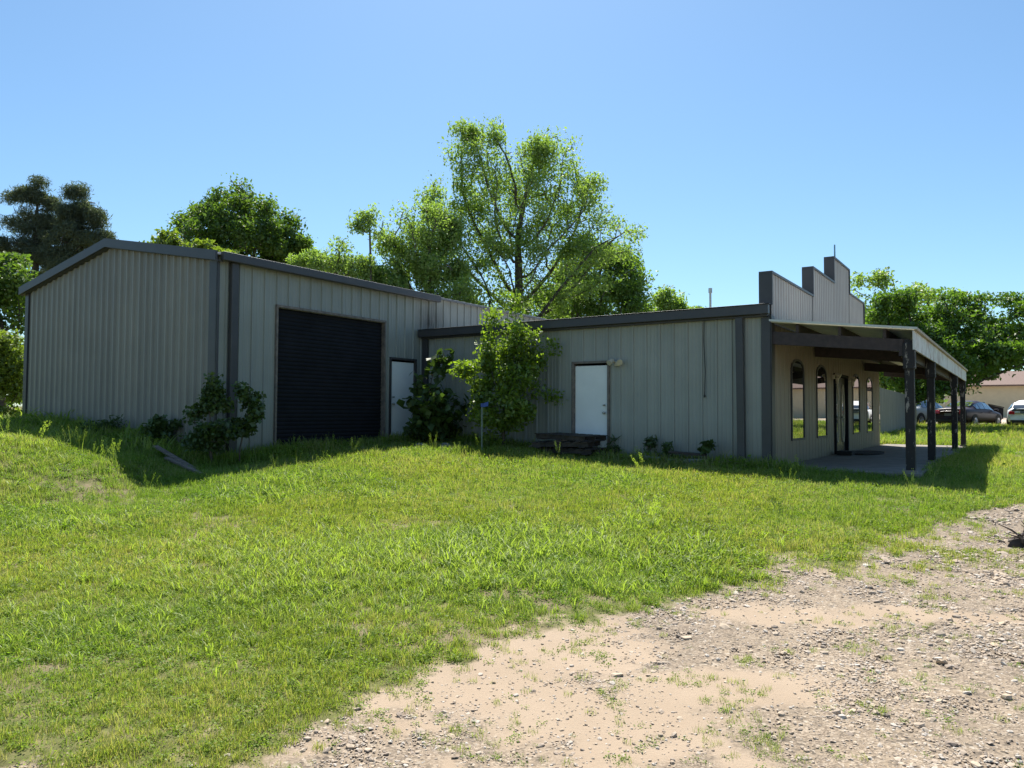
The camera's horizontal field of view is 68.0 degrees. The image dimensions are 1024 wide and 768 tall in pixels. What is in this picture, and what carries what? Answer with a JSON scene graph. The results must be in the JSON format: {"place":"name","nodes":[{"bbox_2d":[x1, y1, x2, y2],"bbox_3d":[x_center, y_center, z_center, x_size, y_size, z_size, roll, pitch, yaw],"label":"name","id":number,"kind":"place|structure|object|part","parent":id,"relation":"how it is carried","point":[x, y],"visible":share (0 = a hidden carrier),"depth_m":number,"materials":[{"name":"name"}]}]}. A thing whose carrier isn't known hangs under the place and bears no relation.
{"place":"outdoors","nodes":[
{"label":"outdoors","id":0,"kind":"place"},
{"bbox_2d":[0,406,1023,767],"bbox_3d":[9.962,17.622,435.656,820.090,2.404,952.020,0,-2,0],"label":"ground","id":1,"kind":"structure","parent":0,"point":[784,692],"depth_m":4.32,"materials":[{"name":"soil"}]},
{"bbox_2d":[0,328,23,416],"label":"bush","id":2,"kind":"object","parent":1,"relation":"on","point":[11,367],"visible":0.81,"depth_m":20.93,"materials":[{"name":"green plant"}]},
{"bbox_2d":[6,395,21,405],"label":"tree belt","id":3,"kind":"object","parent":1,"relation":"on","point":[7,403],"depth_m":111.28,"materials":[{"name":"green plant"}]},
{"bbox_2d":[0,251,38,405],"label":"broadleaf tree","id":4,"kind":"object","parent":1,"relation":"on","point":[15,274],"visible":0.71,"depth_m":27.00,"materials":[{"name":"green plant"}]},
{"bbox_2d":[0,174,63,278],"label":"pine tree","id":5,"kind":"object","parent":1,"relation":"on","point":[27,223],"visible":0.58,"depth_m":46.05,"materials":[{"name":"green plant"}]},
{"bbox_2d":[36,180,118,271],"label":"pine tree","id":6,"kind":"object","parent":1,"relation":"on","point":[71,234],"visible":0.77,"depth_m":45.54,"materials":[{"name":"green plant"}]},
{"bbox_2d":[76,414,126,431],"bbox_3d":[-8.629,0.884,16.020,1.033,0.512,0.865,0,-2,0],"label":"shrub","id":7,"kind":"object","parent":1,"relation":"on","point":[111,423],"visible":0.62,"depth_m":15.89,"materials":[{"name":"green plant"}]},
{"bbox_2d":[140,414,183,444],"bbox_3d":[-6.965,1.012,15.091,0.843,0.862,0.727,0,-2,0],"label":"shrub","id":8,"kind":"object","parent":1,"relation":"on","point":[156,425],"visible":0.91,"depth_m":14.95,"materials":[{"name":"green plant"}]},
{"bbox_2d":[152,445,195,468],"bbox_3d":[-6.026,1.342,13.654,1.420,0.443,0.110,-1,-3,34],"label":"plank","id":9,"kind":"object","parent":1,"relation":"on","point":[165,452],"visible":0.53,"depth_m":13.73,"materials":[{"name":"grey wood"}]},
{"bbox_2d":[164,457,201,473],"bbox_3d":[-5.757,1.430,13.301,1.170,0.271,0.090,-1,-3,37],"label":"plank","id":10,"kind":"object","parent":1,"relation":"on","point":[180,464],"visible":0.72,"depth_m":13.29,"materials":[{"name":"grey wood"}]},
{"bbox_2d":[139,228,239,253],"bbox_3d":[-13.040,-2.314,30.483,3.847,7.680,2.200,0,-2,0],"label":"broadleaf tree","id":11,"kind":"object","parent":1,"relation":"on","point":[167,237],"visible":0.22,"depth_m":29.98,"materials":[{"name":"green plant"}]},
{"bbox_2d":[176,372,241,461],"bbox_3d":[-5.566,0.692,13.950,1.233,1.837,0.845,-1,-3,37],"label":"bush","id":12,"kind":"object","parent":1,"relation":"on","point":[210,436],"visible":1,"depth_m":13.86,"materials":[{"name":"green plant"}]},
{"bbox_2d":[156,172,317,263],"bbox_3d":[-12.731,-4.060,35.287,7.308,11.575,5.580,0,-2,0],"label":"maple tree","id":13,"kind":"object","parent":1,"relation":"on","point":[250,226],"visible":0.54,"depth_m":34.20,"materials":[{"name":"green plant"}]},
{"bbox_2d":[227,381,266,460],"bbox_3d":[-4.964,0.766,14.245,0.747,1.667,0.554,0,-2,0],"label":"bush","id":14,"kind":"object","parent":1,"relation":"on","point":[251,401],"visible":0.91,"depth_m":14.15,"materials":[{"name":"green plant"}]},
{"bbox_2d":[18,238,547,455],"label":"garage building","id":15,"kind":"structure","parent":1,"relation":"on","point":[135,333],"depth_m":16.65,"materials":[{"name":"paint"}]},
{"bbox_2d":[276,309,381,445],"bbox_3d":[-4.060,-0.091,17.136,0.012,2.890,3.140,-1,-3,34],"label":"roll up door","id":16,"kind":"structure","parent":15,"relation":"in","point":[329,379],"depth_m":17.02,"materials":[{"name":"black paint"}]},
{"bbox_2d":[391,361,413,435],"bbox_3d":[-2.759,0.454,18.994,0.070,2.000,0.871,-1,-3,34],"label":"door","id":17,"kind":"structure","parent":15,"relation":"in","point":[402,379],"depth_m":18.96,"materials":[{"name":"white paint"}]},
{"bbox_2d":[285,235,376,281],"bbox_3d":[-6.899,-1.929,29.115,3.448,7.474,2.340,0,-2,0],"label":"locust tree","id":18,"kind":"object","parent":1,"relation":"on","point":[345,264],"visible":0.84,"depth_m":28.78,"materials":[{"name":"green plant"}]},
{"bbox_2d":[345,202,390,281],"bbox_3d":[-5.514,-2.574,29.029,1.767,8.852,1.041,0,-2,0],"label":"sapling tree","id":19,"kind":"object","parent":1,"relation":"on","point":[361,227],"visible":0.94,"depth_m":29.12,"materials":[{"name":"green plant"}]},
{"bbox_2d":[349,262,410,287],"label":"broadleaf tree","id":20,"kind":"object","parent":1,"relation":"on","point":[379,277],"visible":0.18,"depth_m":29.66,"materials":[{"name":"green plant"}]},
{"bbox_2d":[371,196,494,305],"bbox_3d":[-3.541,-2.746,30.309,4.157,9.411,5.484,2,-3,-39],"label":"broadleaf tree","id":21,"kind":"object","parent":1,"relation":"on","point":[426,267],"visible":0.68,"depth_m":29.92,"materials":[{"name":"green plant"}]},
{"bbox_2d":[396,347,473,442],"bbox_3d":[-1.767,0.334,18.314,1.866,2.464,1.818,2,-3,-37],"label":"bush","id":22,"kind":"object","parent":1,"relation":"on","point":[436,416],"visible":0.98,"depth_m":18.03,"materials":[{"name":"green plant"}]},
{"bbox_2d":[481,401,488,449],"bbox_3d":[-0.586,0.972,16.151,0.176,1.200,0.055,-1,-2,22],"label":"survey stake","id":23,"kind":"object","parent":1,"relation":"on","point":[485,404],"visible":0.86,"depth_m":16.16,"materials":[{"name":"grey metal"}]},
{"bbox_2d":[446,289,564,445],"bbox_3d":[-0.070,-0.311,16.907,2.847,3.757,1.451,0,-2,0],"label":"sapling tree","id":24,"kind":"object","parent":1,"relation":"on","point":[516,411],"visible":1,"depth_m":16.90,"materials":[{"name":"green plant"}]},
{"bbox_2d":[0,404,1023,767],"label":"lawn grass","id":25,"kind":"structure","parent":1,"relation":"on","point":[320,480],"depth_m":7.60,"materials":[{"name":"green plant"}]},
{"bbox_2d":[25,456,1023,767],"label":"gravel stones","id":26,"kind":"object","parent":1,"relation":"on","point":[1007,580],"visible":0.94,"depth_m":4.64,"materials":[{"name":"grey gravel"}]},
{"bbox_2d":[405,113,647,319],"bbox_3d":[0.480,-4.846,33.136,10.682,13.957,6.256,0,-2,0],"label":"oak tree","id":27,"kind":"object","parent":1,"relation":"on","point":[579,245],"visible":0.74,"depth_m":32.52,"materials":[{"name":"green plant"}]},
{"bbox_2d":[538,447,606,454],"bbox_3d":[1.332,1.443,16.506,1.260,0.124,0.980,-1,-3,31],"label":"pallet","id":28,"kind":"object","parent":1,"relation":"on","point":[581,451],"visible":0.72,"depth_m":16.12,"materials":[{"name":"brown wood"}]},
{"bbox_2d":[531,440,599,447],"bbox_3d":[1.181,1.300,16.463,1.260,0.148,0.980,-1,-2,24],"label":"pallet","id":29,"kind":"object","parent":28,"relation":"on","point":[563,444],"visible":0.81,"depth_m":16.13,"materials":[{"name":"brown wood"}]},
{"bbox_2d":[534,432,607,441],"bbox_3d":[1.286,1.153,16.536,1.260,0.160,0.980,-2,-3,39],"label":"pallet","id":30,"kind":"object","parent":29,"relation":"on","point":[576,437],"visible":0.99,"depth_m":16.26,"materials":[{"name":"brown wood"}]},
{"bbox_2d":[522,235,658,318],"bbox_3d":[3.495,-2.491,37.106,7.218,9.733,5.460,0,-2,0],"label":"broadleaf tree","id":31,"kind":"object","parent":1,"relation":"on","point":[625,294],"visible":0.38,"depth_m":36.01,"materials":[{"name":"green plant"}]},
{"bbox_2d":[606,434,624,454],"bbox_3d":[2.201,1.398,16.479,0.377,0.651,0.487,1,-2,-11],"label":"weed plant","id":32,"kind":"object","parent":1,"relation":"on","point":[612,447],"visible":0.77,"depth_m":16.43,"materials":[{"name":"green plant"}]},
{"bbox_2d":[630,455,660,460],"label":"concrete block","id":33,"kind":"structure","parent":1,"relation":"on","point":[645,457],"depth_m":15.58,"materials":[{"name":"grey concrete"}]},
{"bbox_2d":[643,435,657,455],"bbox_3d":[2.897,1.397,15.864,0.373,0.704,0.508,0,-2,0],"label":"weed plant","id":34,"kind":"object","parent":1,"relation":"on","point":[651,440],"visible":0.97,"depth_m":15.79,"materials":[{"name":"green plant"}]},
{"bbox_2d":[661,441,673,458],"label":"weed plant","id":35,"kind":"object","parent":1,"relation":"on","point":[666,448],"visible":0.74,"depth_m":15.50,"materials":[{"name":"green plant"}]},
{"bbox_2d":[647,284,705,311],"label":"sparse tree","id":36,"kind":"object","parent":1,"relation":"on","point":[666,299],"visible":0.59,"depth_m":48.03,"materials":[{"name":"green plant"}]},
{"bbox_2d":[668,458,705,465],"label":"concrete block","id":37,"kind":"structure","parent":1,"relation":"on","point":[689,459],"depth_m":15.11,"materials":[{"name":"grey concrete"}]},
{"bbox_2d":[668,451,706,455],"bbox_3d":[3.516,1.393,15.232,0.751,0.078,0.180,-1,-3,37],"label":"plank","id":38,"kind":"object","parent":37,"relation":"on","point":[685,453],"visible":0.99,"depth_m":15.17,"materials":[{"name":"grey wood"}]},
{"bbox_2d":[418,256,967,478],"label":"shop building","id":39,"kind":"structure","parent":1,"relation":"on","point":[781,353],"depth_m":16.34,"materials":[{"name":"paint"}]},
{"bbox_2d":[575,365,606,454],"bbox_3d":[1.775,0.593,16.900,0.826,2.000,0.066,-1,-3,32],"label":"door","id":40,"kind":"structure","parent":39,"relation":"in","point":[590,381],"depth_m":16.89,"materials":[{"name":"white paint"}]},
{"bbox_2d":[607,358,622,365],"bbox_3d":[2.243,-0.475,16.413,0.378,0.160,0.225,-1,-3,34],"label":"floodlight","id":41,"kind":"object","parent":39,"relation":"attached to","point":[618,362],"visible":1,"depth_m":16.40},
{"bbox_2d":[703,318,705,397],"bbox_3d":[3.909,-0.616,15.423,0.036,1.780,0.036,0,-2,0],"label":"hanging cable","id":42,"kind":"object","parent":39,"relation":"hanging from","point":[704,364],"visible":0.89,"depth_m":15.41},
{"bbox_2d":[708,288,711,306],"bbox_3d":[5.250,-2.012,20.096,0.092,1.050,0.092,-1,-2,22],"label":"vent pipe","id":43,"kind":"object","parent":39,"relation":"on","point":[710,292],"visible":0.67,"depth_m":20.08,"materials":[{"name":"metal"}]},
{"bbox_2d":[790,359,804,440],"bbox_3d":[6.184,0.338,16.499,0.090,1.760,1.140,-1,-3,34],"label":"window","id":44,"kind":"structure","parent":39,"relation":"in","point":[797,372],"depth_m":16.47,"materials":[{"name":"glass"}]},
{"bbox_2d":[816,365,827,437],"bbox_3d":[7.495,0.420,18.448,0.090,1.760,1.100,-1,-3,34],"label":"window","id":45,"kind":"structure","parent":39,"relation":"in","point":[821,374],"depth_m":18.44,"materials":[{"name":"glass"}]},
{"bbox_2d":[832,373,841,383],"bbox_3d":[8.301,-0.149,19.401,0.226,0.280,0.130,-1,-3,34],"label":"porch light","id":46,"kind":"object","parent":39,"relation":"attached to","point":[838,375],"visible":1,"depth_m":19.36,"materials":[{"name":"grey metal"}]},
{"bbox_2d":[836,377,843,450],"bbox_3d":[8.589,0.827,20.010,0.150,2.030,0.740,-1,-3,34],"label":"front door","id":47,"kind":"structure","parent":39,"relation":"in","point":[838,412],"depth_m":20.12,"materials":[{"name":"paint"}]},
{"bbox_2d":[839,378,844,449],"bbox_3d":[9.013,0.854,20.641,0.150,2.030,0.740,-1,-3,34],"label":"front door","id":48,"kind":"structure","parent":39,"relation":"in","point":[841,381],"depth_m":20.55,"materials":[{"name":"paint"}]},
{"bbox_2d":[848,376,856,385],"bbox_3d":[9.495,-0.073,21.176,0.226,0.280,0.130,-1,-3,34],"label":"porch light","id":49,"kind":"object","parent":39,"relation":"attached to","point":[852,378],"visible":0.89,"depth_m":21.14,"materials":[{"name":"grey metal"}]},
{"bbox_2d":[852,374,860,433],"bbox_3d":[10.061,0.583,22.263,0.090,1.760,1.100,-1,-3,34],"label":"window","id":50,"kind":"structure","parent":39,"relation":"in","point":[856,388],"depth_m":22.27,"materials":[{"name":"glass"}]},
{"bbox_2d":[866,377,872,432],"bbox_3d":[11.372,0.665,24.212,0.090,1.760,1.100,-1,-3,34],"label":"window","id":51,"kind":"structure","parent":39,"relation":"in","point":[869,385],"depth_m":24.22,"materials":[{"name":"glass"}]},
{"bbox_2d":[697,439,715,460],"bbox_3d":[3.866,1.415,15.033,0.407,0.676,0.489,0,-2,0],"label":"weed plant","id":52,"kind":"object","parent":1,"relation":"on","point":[706,447],"visible":0.91,"depth_m":14.95,"materials":[{"name":"green plant"}]},
{"bbox_2d":[879,387,916,434],"bbox_3d":[18.330,1.426,36.024,0.200,2.184,11.214,-1,-3,35],"label":"board fence","id":53,"kind":"object","parent":1,"relation":"on","point":[892,410],"visible":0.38,"depth_m":33.79,"materials":[{"name":"grey wood"}]},
{"bbox_2d":[850,266,962,388],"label":"sparse tree","id":54,"kind":"object","parent":1,"relation":"on","point":[881,280],"visible":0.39,"depth_m":49.80,"materials":[{"name":"green plant"}]},
{"bbox_2d":[879,372,947,404],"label":"broadleaf tree","id":55,"kind":"object","parent":1,"relation":"on","point":[883,385],"visible":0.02,"depth_m":50.82,"materials":[{"name":"green plant"}]},
{"bbox_2d":[916,400,942,422],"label":"parked car","id":56,"kind":"object","parent":1,"relation":"on","point":[922,412],"visible":0.13,"depth_m":43.69,"materials":[{"name":"silver metal"}]},
{"bbox_2d":[865,286,1023,404],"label":"elm tree","id":57,"kind":"object","parent":1,"relation":"on","point":[979,348],"visible":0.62,"depth_m":38.10,"materials":[{"name":"green plant"}]},
{"bbox_2d":[935,401,1001,424],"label":"parked car","id":58,"kind":"object","parent":1,"relation":"on","point":[977,412],"visible":0.76,"depth_m":41.43,"materials":[{"name":"paint"}]},
{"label":"rear window","id":59,"kind":"part","parent":58,"relation":"part of","materials":[{"name":"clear glass"}]},
{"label":"side window","id":60,"kind":"part","parent":58,"relation":"part of","materials":[{"name":"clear glass"}]},
{"bbox_2d":[935,371,1023,416],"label":"house","id":61,"kind":"structure","parent":1,"relation":"on","point":[1006,391],"depth_m":58.15,"materials":[{"name":"beige paint"}]},
{"bbox_2d":[988,404,1003,418],"bbox_3d":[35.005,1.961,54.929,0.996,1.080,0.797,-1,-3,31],"label":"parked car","id":62,"kind":"object","parent":1,"relation":"on","point":[999,408],"visible":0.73,"depth_m":54.56,"materials":[{"name":"black paint"}]},
{"bbox_2d":[997,521,1023,548],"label":"brush heap","id":63,"kind":"object","parent":1,"relation":"on","point":[1017,541],"visible":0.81,"depth_m":8.13,"materials":[{"name":"brown wood"}]},
{"bbox_2d":[1006,400,1023,424],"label":"parked car","id":64,"kind":"object","parent":1,"relation":"on","point":[1015,413],"visible":0.91,"depth_m":40.09,"materials":[{"name":"white paint"}]},
{"bbox_3d":[27.033,1.180,39.930,1.200,0.172,0.216,-1,-3,38],"label":"rear window","id":65,"kind":"part","parent":64,"relation":"part of","materials":[{"name":"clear glass"}]},
{"bbox_2d":[0,0,1023,405],"label":"sky","id":66,"kind":"structure","parent":0,"point":[748,138],"materials":[{"name":"blue"}]},
{"bbox_2d":[837,450,883,454],"bbox_3d":[9.185,1.762,19.791,0.840,0.100,2.529,-1,-3,35],"label":"door mat","id":67,"kind":"object","parent":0,"point":[848,452],"depth_m":19.17,"materials":[{"name":"black rubber"}]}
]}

